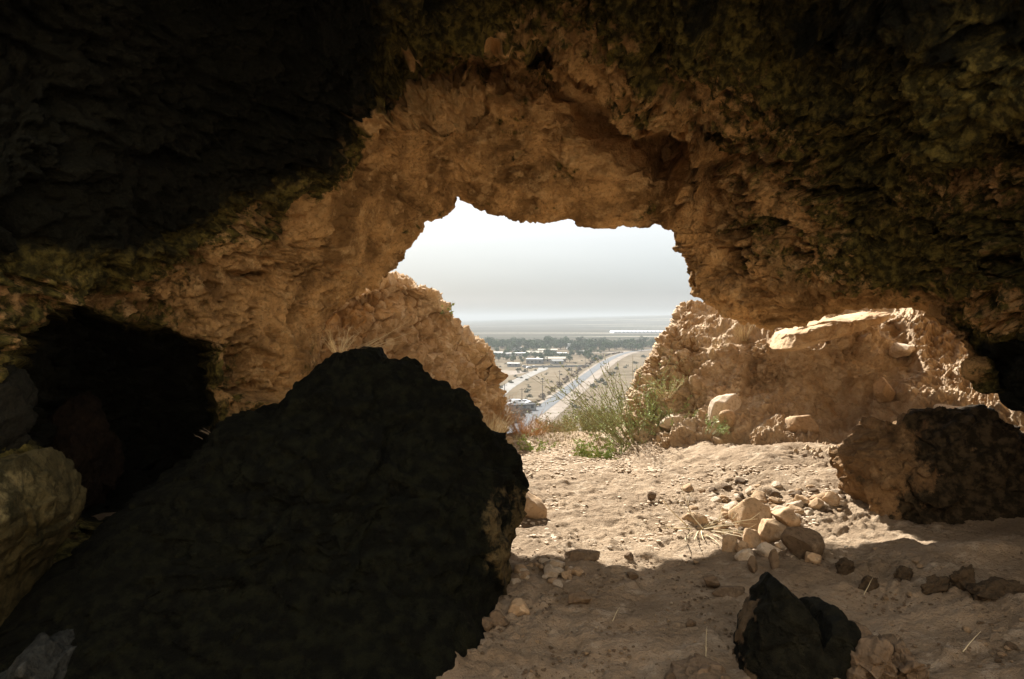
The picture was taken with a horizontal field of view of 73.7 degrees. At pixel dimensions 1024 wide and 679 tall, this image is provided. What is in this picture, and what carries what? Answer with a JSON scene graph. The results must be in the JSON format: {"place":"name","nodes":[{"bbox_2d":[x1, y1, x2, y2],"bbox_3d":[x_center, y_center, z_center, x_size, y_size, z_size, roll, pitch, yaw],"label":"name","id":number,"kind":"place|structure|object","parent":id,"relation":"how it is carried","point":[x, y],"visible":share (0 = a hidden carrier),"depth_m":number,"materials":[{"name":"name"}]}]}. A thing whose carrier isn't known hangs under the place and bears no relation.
{"place":"outdoors","nodes":[
{"label":"outdoors","id":0,"kind":"place"},
{"bbox_2d":[318,270,513,444],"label":"rubble bank","id":1,"kind":"structure","parent":0,"point":[452,351],"depth_m":8.47,"materials":[{"name":"stone"}]},
{"bbox_2d":[322,323,360,352],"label":"bleached grass","id":2,"kind":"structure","parent":1,"relation":"on","point":[344,343],"depth_m":7.08,"materials":[{"name":"plant"}]},
{"bbox_2d":[356,324,408,348],"bbox_3d":[-1.058,-0.013,5.592,0.541,0.266,0.273,-1,2,-17],"label":"long straw","id":3,"kind":"object","parent":1,"relation":"on","point":[381,341],"visible":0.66,"depth_m":5.63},
{"bbox_2d":[440,301,454,320],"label":"sprig","id":4,"kind":"object","parent":1,"relation":"on","point":[442,312],"visible":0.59,"depth_m":8.85,"materials":[{"name":"green plant"}]},
{"bbox_2d":[482,391,522,427],"bbox_3d":[-0.197,0.962,9.220,0.756,0.720,0.822,0,2,0],"label":"rusty shrub","id":5,"kind":"object","parent":1,"relation":"on","point":[503,412],"visible":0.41,"depth_m":9.13,"materials":[{"name":"plant"}]},
{"bbox_2d":[0,0,1023,566],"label":"cave ceiling","id":6,"kind":"structure","parent":0,"point":[212,212],"depth_m":5.08,"materials":[{"name":"stone"}]},
{"bbox_2d":[0,351,38,455],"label":"rock","id":7,"kind":"object","parent":6,"relation":"attached to","point":[18,402],"visible":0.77,"depth_m":3.60,"materials":[{"name":"stone"}]},
{"bbox_2d":[501,367,547,393],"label":"dirt road","id":8,"kind":"structure","parent":0,"point":[509,386],"depth_m":411.50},
{"bbox_2d":[388,197,702,319],"label":"sky","id":9,"kind":"structure","parent":0,"point":[489,266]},
{"bbox_2d":[91,424,1023,678],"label":"cave floor","id":10,"kind":"structure","parent":0,"point":[859,529],"depth_m":3.88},
{"bbox_2d":[0,629,76,678],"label":"grey rock","id":11,"kind":"object","parent":10,"relation":"on","point":[42,655],"visible":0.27,"depth_m":2.72,"materials":[{"name":"stone"}]},
{"bbox_2d":[0,447,86,626],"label":"mossy rock","id":12,"kind":"object","parent":10,"relation":"on","point":[43,491],"visible":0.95,"depth_m":3.04,"materials":[{"name":"stone"}]},
{"bbox_2d":[48,390,124,513],"bbox_3d":[-3.233,0.954,5.046,0.552,1.130,0.683,0,2,0],"label":"chamber rock","id":13,"kind":"object","parent":10,"relation":"on","point":[87,441],"visible":0.51,"depth_m":4.96,"materials":[{"name":"stone"}]},
{"bbox_2d":[0,346,528,678],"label":"dark boulder","id":14,"kind":"object","parent":10,"relation":"on","point":[360,513],"visible":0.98,"depth_m":3.20,"materials":[{"name":"stone"}]},
{"bbox_2d":[482,617,492,630],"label":"stone","id":15,"kind":"object","parent":10,"relation":"on","point":[487,623],"visible":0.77,"depth_m":3.24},
{"bbox_2d":[479,407,516,432],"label":"dry weed","id":16,"kind":"object","parent":10,"relation":"on","point":[499,427],"visible":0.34,"depth_m":8.04,"materials":[{"name":"plant"}]},
{"bbox_2d":[489,610,508,626],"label":"stone","id":17,"kind":"object","parent":10,"relation":"on","point":[497,617],"visible":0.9,"depth_m":3.31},
{"bbox_2d":[510,578,520,584],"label":"stone","id":18,"kind":"object","parent":10,"relation":"on","point":[514,581],"visible":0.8,"depth_m":3.79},
{"bbox_2d":[508,598,529,615],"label":"stone","id":19,"kind":"object","parent":10,"relation":"on","point":[518,607],"visible":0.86,"depth_m":3.40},
{"bbox_2d":[518,570,529,578],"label":"stone","id":20,"kind":"object","parent":10,"relation":"on","point":[525,573],"visible":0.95,"depth_m":3.88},
{"bbox_2d":[507,408,561,436],"bbox_3d":[0.236,1.185,9.466,0.899,0.587,0.922,0,2,0],"label":"rusty shrub","id":21,"kind":"object","parent":10,"relation":"on","point":[521,428],"visible":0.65,"depth_m":9.37,"materials":[{"name":"plant"}]},
{"bbox_2d":[524,492,546,518],"bbox_3d":[0.107,1.267,5.229,0.330,0.264,0.264,0,2,0],"label":"stone","id":22,"kind":"object","parent":10,"relation":"on","point":[535,508],"visible":0.43,"depth_m":5.12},
{"bbox_2d":[517,434,557,451],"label":"green herb","id":23,"kind":"object","parent":10,"relation":"on","point":[530,448],"visible":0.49,"depth_m":8.23,"materials":[{"name":"green plant"}]},
{"bbox_2d":[527,413,568,432],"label":"rusty shrub","id":24,"kind":"object","parent":10,"relation":"on","point":[551,428],"visible":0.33,"depth_m":9.80,"materials":[{"name":"brown plant"}]},
{"bbox_2d":[544,564,554,572],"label":"stone","id":25,"kind":"object","parent":10,"relation":"on","point":[548,567],"visible":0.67,"depth_m":3.98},
{"bbox_2d":[543,570,557,577],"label":"stone","id":26,"kind":"object","parent":10,"relation":"on","point":[552,573],"visible":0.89,"depth_m":3.91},
{"bbox_2d":[546,559,564,567],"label":"stone","id":27,"kind":"object","parent":10,"relation":"on","point":[554,563],"visible":0.68,"depth_m":4.04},
{"bbox_2d":[552,579,562,586],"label":"stone","id":28,"kind":"object","parent":10,"relation":"on","point":[556,582],"visible":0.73,"depth_m":3.80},
{"bbox_2d":[560,571,571,578],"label":"stone","id":29,"kind":"object","parent":10,"relation":"on","point":[564,574],"visible":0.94,"depth_m":3.91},
{"bbox_2d":[571,566,583,575],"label":"stone","id":30,"kind":"object","parent":10,"relation":"on","point":[577,570],"visible":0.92,"depth_m":3.94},
{"bbox_2d":[568,591,590,603],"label":"stone","id":31,"kind":"object","parent":10,"relation":"on","point":[579,597],"visible":0.99,"depth_m":3.55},
{"bbox_2d":[564,549,599,561],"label":"stone","id":32,"kind":"object","parent":10,"relation":"on","point":[583,554],"visible":0.85,"depth_m":4.16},
{"bbox_2d":[556,371,617,440],"bbox_3d":[0.995,0.864,9.092,0.908,1.177,0.652,0,2,0],"label":"tall stalk","id":33,"kind":"object","parent":10,"relation":"on","point":[594,408],"visible":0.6,"depth_m":9.10,"materials":[{"name":"green plant"}]},
{"bbox_2d":[571,433,619,459],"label":"green herb","id":34,"kind":"object","parent":10,"relation":"on","point":[589,452],"visible":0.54,"depth_m":7.60,"materials":[{"name":"green plant"}]},
{"bbox_2d":[603,436,639,455],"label":"green herb","id":35,"kind":"object","parent":10,"relation":"on","point":[620,447],"visible":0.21,"depth_m":8.21,"materials":[{"name":"green plant"}]},
{"bbox_2d":[624,552,633,560],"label":"stone","id":36,"kind":"object","parent":10,"relation":"on","point":[628,555],"visible":0.94,"depth_m":4.22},
{"bbox_2d":[626,571,638,579],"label":"stone","id":37,"kind":"object","parent":10,"relation":"on","point":[632,575],"visible":1,"depth_m":3.91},
{"bbox_2d":[647,491,655,500],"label":"stone","id":38,"kind":"object","parent":10,"relation":"on","point":[651,495],"visible":0.98,"depth_m":5.61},
{"bbox_2d":[659,413,691,430],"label":"stone","id":39,"kind":"object","parent":10,"relation":"on","point":[667,419],"visible":0.49,"depth_m":8.09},
{"bbox_2d":[681,483,692,491],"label":"stone","id":40,"kind":"object","parent":10,"relation":"on","point":[688,487],"visible":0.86,"depth_m":5.88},
{"bbox_2d":[686,619,695,626],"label":"stone","id":41,"kind":"object","parent":10,"relation":"on","point":[690,622],"visible":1,"depth_m":3.27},
{"bbox_2d":[682,512,708,524],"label":"stone","id":42,"kind":"object","parent":10,"relation":"on","point":[700,518],"visible":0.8,"depth_m":4.99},
{"bbox_2d":[664,653,733,678],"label":"flat stone","id":43,"kind":"object","parent":10,"relation":"on","point":[697,666],"visible":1,"depth_m":2.80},
{"bbox_2d":[660,482,759,546],"bbox_3d":[1.409,1.272,4.802,0.699,0.368,0.779,1,2,18],"label":"dry grass tuft","id":44,"kind":"object","parent":10,"relation":"on","point":[717,530],"visible":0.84,"depth_m":4.87,"materials":[{"name":"plant"}]},
{"bbox_2d":[702,575,720,587],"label":"stone","id":45,"kind":"object","parent":10,"relation":"on","point":[711,581],"visible":1,"depth_m":3.74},
{"bbox_2d":[711,496,722,502],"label":"stone","id":46,"kind":"object","parent":10,"relation":"on","point":[714,499],"visible":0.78,"depth_m":5.52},
{"bbox_2d":[720,483,731,488],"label":"stone","id":47,"kind":"object","parent":10,"relation":"on","point":[724,486],"visible":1,"depth_m":5.86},
{"bbox_2d":[712,586,744,597],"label":"stone","id":48,"kind":"object","parent":10,"relation":"on","point":[731,591],"visible":0.99,"depth_m":3.61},
{"bbox_2d":[721,502,736,511],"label":"stone","id":49,"kind":"object","parent":10,"relation":"on","point":[728,506],"visible":0.37,"depth_m":5.24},
{"bbox_2d":[722,534,737,551],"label":"stone","id":50,"kind":"object","parent":10,"relation":"on","point":[729,542],"visible":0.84,"depth_m":4.35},
{"bbox_2d":[734,493,742,500],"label":"stone","id":51,"kind":"object","parent":10,"relation":"on","point":[737,497],"visible":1,"depth_m":5.54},
{"bbox_2d":[735,478,745,482],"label":"stone","id":52,"kind":"object","parent":10,"relation":"on","point":[739,480],"visible":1,"depth_m":5.91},
{"bbox_2d":[735,540,748,551],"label":"stone","id":53,"kind":"object","parent":10,"relation":"on","point":[740,545],"visible":0.74,"depth_m":4.32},
{"bbox_2d":[734,548,753,560],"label":"stone","id":54,"kind":"object","parent":10,"relation":"on","point":[743,554],"visible":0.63,"depth_m":4.15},
{"bbox_2d":[466,543,1022,678],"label":"earth crumbs","id":55,"kind":"object","parent":10,"relation":"on","point":[729,636],"visible":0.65,"depth_m":3.36,"materials":[{"name":"soil"}]},
{"bbox_2d":[728,496,771,530],"bbox_3d":[1.787,1.309,5.078,0.331,0.269,0.264,0,2,0],"label":"stone","id":56,"kind":"object","parent":10,"relation":"on","point":[747,509],"visible":0.7,"depth_m":5.02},
{"bbox_2d":[743,528,760,548],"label":"stone","id":57,"kind":"object","parent":10,"relation":"on","point":[752,538],"visible":0.75,"depth_m":4.49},
{"bbox_2d":[747,555,757,573],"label":"stone","id":58,"kind":"object","parent":10,"relation":"on","point":[752,565],"visible":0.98,"depth_m":3.97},
{"bbox_2d":[751,491,766,500],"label":"stone","id":59,"kind":"object","parent":10,"relation":"on","point":[757,495],"visible":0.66,"depth_m":5.49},
{"bbox_2d":[755,542,780,556],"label":"stone","id":60,"kind":"object","parent":10,"relation":"on","point":[764,548],"visible":0.66,"depth_m":4.23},
{"bbox_2d":[758,519,785,542],"bbox_3d":[1.736,1.295,4.553,0.185,0.196,0.138,1,2,22],"label":"stone","id":61,"kind":"object","parent":10,"relation":"on","point":[770,530],"visible":0.76,"depth_m":4.51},
{"bbox_2d":[768,497,778,503],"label":"stone","id":62,"kind":"object","parent":10,"relation":"on","point":[774,500],"visible":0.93,"depth_m":5.41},
{"bbox_2d":[768,549,778,569],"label":"stone","id":63,"kind":"object","parent":10,"relation":"on","point":[773,557],"visible":0.84,"depth_m":4.01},
{"bbox_2d":[772,481,781,487],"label":"stone","id":64,"kind":"object","parent":10,"relation":"on","point":[775,484],"visible":1,"depth_m":5.67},
{"bbox_2d":[775,540,785,549],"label":"stone","id":65,"kind":"object","parent":10,"relation":"on","point":[780,544],"visible":0.62,"depth_m":4.40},
{"bbox_2d":[771,507,800,526],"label":"stone","id":66,"kind":"object","parent":10,"relation":"on","point":[787,516],"visible":0.88,"depth_m":4.97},
{"bbox_2d":[786,500,803,507],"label":"stone","id":67,"kind":"object","parent":10,"relation":"on","point":[799,503],"visible":0.56,"depth_m":5.24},
{"bbox_2d":[788,490,801,496],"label":"stone","id":68,"kind":"object","parent":10,"relation":"on","point":[799,492],"visible":0.64,"depth_m":5.47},
{"bbox_2d":[788,504,802,510],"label":"stone","id":69,"kind":"object","parent":10,"relation":"on","point":[792,507],"visible":0.5,"depth_m":5.18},
{"bbox_2d":[732,572,860,678],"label":"dark boulder","id":70,"kind":"object","parent":10,"relation":"on","point":[782,631],"visible":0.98,"depth_m":2.79,"materials":[{"name":"stone"}]},
{"bbox_2d":[794,494,809,506],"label":"stone","id":71,"kind":"object","parent":10,"relation":"on","point":[798,497],"visible":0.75,"depth_m":5.29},
{"bbox_2d":[780,527,824,559],"bbox_3d":[1.777,1.265,4.180,0.245,0.211,0.168,1,2,32],"label":"stone","id":72,"kind":"object","parent":10,"relation":"on","point":[799,542],"visible":0.9,"depth_m":4.15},
{"bbox_2d":[785,415,819,433],"bbox_3d":[2.998,0.934,7.082,0.257,0.311,0.308,0,2,-12],"label":"stone","id":73,"kind":"object","parent":10,"relation":"on","point":[805,424],"visible":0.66,"depth_m":7.00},
{"bbox_2d":[804,510,813,515],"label":"stone","id":74,"kind":"object","parent":10,"relation":"on","point":[808,513],"visible":0.94,"depth_m":5.09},
{"bbox_2d":[805,551,821,563],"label":"stone","id":75,"kind":"object","parent":10,"relation":"on","point":[812,557],"visible":1,"depth_m":4.04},
{"bbox_2d":[808,497,823,509],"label":"stone","id":76,"kind":"object","parent":10,"relation":"on","point":[816,503],"visible":0.9,"depth_m":5.20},
{"bbox_2d":[809,492,826,499],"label":"stone","id":77,"kind":"object","parent":10,"relation":"on","point":[821,495],"visible":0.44,"depth_m":5.34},
{"bbox_2d":[821,491,840,505],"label":"stone","id":78,"kind":"object","parent":10,"relation":"on","point":[831,498],"visible":0.8,"depth_m":5.25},
{"bbox_2d":[835,557,854,574],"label":"stone","id":79,"kind":"object","parent":10,"relation":"on","point":[844,565],"visible":0.9,"depth_m":3.88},
{"bbox_2d":[858,575,879,591],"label":"stone","id":80,"kind":"object","parent":10,"relation":"on","point":[865,582],"visible":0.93,"depth_m":3.68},
{"bbox_2d":[846,620,897,678],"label":"foreground rock","id":81,"kind":"object","parent":10,"relation":"on","point":[872,656],"visible":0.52,"depth_m":2.70,"materials":[{"name":"brown stone"}]},
{"bbox_2d":[893,565,912,580],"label":"stone","id":82,"kind":"object","parent":10,"relation":"on","point":[904,572],"visible":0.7,"depth_m":3.73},
{"bbox_2d":[883,633,934,678],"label":"foreground rock","id":83,"kind":"object","parent":10,"relation":"on","point":[906,663],"visible":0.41,"depth_m":2.71,"materials":[{"name":"brown stone"}]},
{"bbox_2d":[828,404,1023,524],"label":"brown boulder","id":84,"kind":"object","parent":10,"relation":"on","point":[950,466],"visible":0.88,"depth_m":4.95,"materials":[{"name":"stone"}]},
{"bbox_2d":[920,575,950,594],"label":"stone","id":85,"kind":"object","parent":10,"relation":"on","point":[933,584],"visible":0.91,"depth_m":3.53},
{"bbox_2d":[949,564,975,590],"bbox_3d":[2.345,1.262,3.526,0.145,0.192,0.087,-20,2,1],"label":"stone","id":86,"kind":"object","parent":10,"relation":"on","point":[963,577],"visible":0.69,"depth_m":3.50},
{"bbox_2d":[966,576,1023,600],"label":"stone","id":87,"kind":"object","parent":10,"relation":"on","point":[993,588],"visible":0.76,"depth_m":3.39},
{"bbox_2d":[1004,641,1017,650],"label":"stone","id":88,"kind":"object","parent":10,"relation":"on","point":[1011,645],"visible":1,"depth_m":2.95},
{"bbox_2d":[461,315,671,431],"bbox_3d":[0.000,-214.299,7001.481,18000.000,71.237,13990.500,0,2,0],"label":"terrain","id":89,"kind":"structure","parent":0,"point":[586,327],"depth_m":1277.86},
{"bbox_2d":[507,363,519,366],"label":"house","id":90,"kind":"structure","parent":89,"relation":"on","point":[513,364],"depth_m":519.44,"materials":[{"name":"paint"}]},
{"bbox_2d":[501,370,531,375],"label":"yard","id":91,"kind":"structure","parent":89,"relation":"attached to","point":[510,372],"depth_m":464.58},
{"bbox_2d":[508,403,536,411],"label":"house","id":92,"kind":"structure","parent":89,"relation":"on","point":[531,406],"depth_m":274.12,"materials":[{"name":"paint"}]},
{"bbox_2d":[523,340,531,349],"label":"tree","id":93,"kind":"object","parent":89,"relation":"on","point":[527,345],"visible":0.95,"depth_m":753.09,"materials":[{"name":"green plant"}]},
{"bbox_2d":[526,358,543,363],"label":"house","id":94,"kind":"structure","parent":89,"relation":"on","point":[535,360],"depth_m":554.74,"materials":[{"name":"paint"}]},
{"bbox_2d":[536,357,565,361],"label":"house","id":95,"kind":"structure","parent":89,"relation":"on","point":[550,358],"depth_m":572.07,"materials":[{"name":"beige paint"}]},
{"bbox_2d":[523,365,588,367],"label":"yard wall","id":96,"kind":"structure","parent":89,"relation":"on","point":[556,366],"depth_m":514.35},
{"bbox_2d":[550,359,563,363],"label":"house","id":97,"kind":"structure","parent":89,"relation":"on","point":[554,361],"depth_m":547.59,"materials":[{"name":"paint"}]},
{"bbox_2d":[540,413,584,432],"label":"slope shrub","id":98,"kind":"object","parent":89,"relation":"on","point":[569,425],"visible":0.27,"depth_m":11.45,"materials":[{"name":"green plant"}]},
{"bbox_2d":[555,408,595,430],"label":"slope shrub","id":99,"kind":"object","parent":89,"relation":"on","point":[572,416],"visible":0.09,"depth_m":12.77,"materials":[{"name":"green plant"}]},
{"bbox_2d":[519,349,648,429],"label":"road shoulder","id":100,"kind":"object","parent":89,"relation":"on","point":[554,409],"visible":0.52,"depth_m":349.72},
{"bbox_2d":[572,400,622,432],"bbox_3d":[1.543,1.401,12.079,0.993,0.722,0.991,1,2,36],"label":"slope shrub","id":101,"kind":"object","parent":89,"relation":"on","point":[580,423],"visible":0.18,"depth_m":11.98,"materials":[{"name":"green plant"}]},
{"bbox_2d":[576,404,625,429],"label":"slope shrub","id":102,"kind":"object","parent":89,"relation":"on","point":[621,420],"visible":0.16,"depth_m":11.46,"materials":[{"name":"green plant"}]},
{"bbox_2d":[507,421,635,448],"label":"grass","id":103,"kind":"structure","parent":0,"point":[569,433],"depth_m":9.08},
{"bbox_2d":[507,349,651,432],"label":"road","id":104,"kind":"structure","parent":0,"point":[546,406],"depth_m":330.68,"materials":[{"name":"asphalt"}]},
{"bbox_2d":[513,444,847,557],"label":"gravel","id":105,"kind":"structure","parent":0,"point":[596,468],"depth_m":6.18,"materials":[{"name":"gravel"}]},
{"bbox_2d":[622,299,1023,459],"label":"earth slope","id":106,"kind":"structure","parent":0,"point":[827,386],"depth_m":7.67,"materials":[{"name":"stone"}]},
{"bbox_2d":[516,350,685,453],"bbox_3d":[1.029,0.777,8.474,1.975,1.346,2.680,0,2,0],"label":"broom bush","id":107,"kind":"object","parent":106,"relation":"on","point":[611,433],"visible":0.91,"depth_m":8.33,"materials":[{"name":"green plant"}]},
{"bbox_2d":[609,395,691,431],"bbox_3d":[1.819,1.000,8.667,1.208,0.781,1.212,0,2,15],"label":"broom bush","id":108,"kind":"object","parent":106,"relation":"on","point":[632,421],"visible":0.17,"depth_m":8.27,"materials":[{"name":"green plant"}]},
{"bbox_2d":[640,369,689,397],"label":"rubble weed","id":109,"kind":"object","parent":106,"relation":"on","point":[665,389],"visible":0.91,"depth_m":8.31,"materials":[{"name":"plant"}]},
{"bbox_2d":[634,395,701,435],"bbox_3d":[1.969,0.967,8.292,0.878,0.649,0.970,1,2,24],"label":"broom bush","id":110,"kind":"object","parent":106,"relation":"on","point":[656,417],"visible":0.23,"depth_m":8.21,"materials":[{"name":"green plant"}]},
{"bbox_2d":[710,420,721,434],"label":"stone","id":111,"kind":"object","parent":106,"relation":"on","point":[713,429],"visible":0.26,"depth_m":7.51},
{"bbox_2d":[705,413,729,435],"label":"green herb","id":112,"kind":"object","parent":106,"relation":"on","point":[721,431],"visible":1,"depth_m":7.36,"materials":[{"name":"green plant"}]},
{"bbox_2d":[708,394,741,422],"bbox_3d":[2.394,0.803,7.702,0.344,0.391,0.252,1,2,38],"label":"stone","id":113,"kind":"object","parent":106,"relation":"on","point":[720,403],"visible":0.55,"depth_m":7.63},
{"bbox_2d":[719,410,734,427],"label":"stone","id":114,"kind":"object","parent":106,"relation":"on","point":[728,416],"visible":0.91,"depth_m":7.39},
{"bbox_2d":[730,322,753,340],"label":"straw tuft","id":115,"kind":"object","parent":106,"relation":"on","point":[741,335],"visible":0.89,"depth_m":8.25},
{"bbox_2d":[769,311,891,351],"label":"stone slab","id":116,"kind":"structure","parent":106,"relation":"on","point":[811,333],"depth_m":6.94,"materials":[{"name":"stone"}]},
{"bbox_2d":[873,377,895,402],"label":"stone","id":117,"kind":"object","parent":106,"relation":"on","point":[883,389],"visible":1,"depth_m":7.04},
{"bbox_2d":[889,343,914,357],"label":"stone","id":118,"kind":"object","parent":106,"relation":"on","point":[896,350],"visible":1,"depth_m":7.45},
{"bbox_2d":[933,404,959,408],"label":"stone","id":119,"kind":"object","parent":106,"relation":"on","point":[946,406],"visible":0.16,"depth_m":6.22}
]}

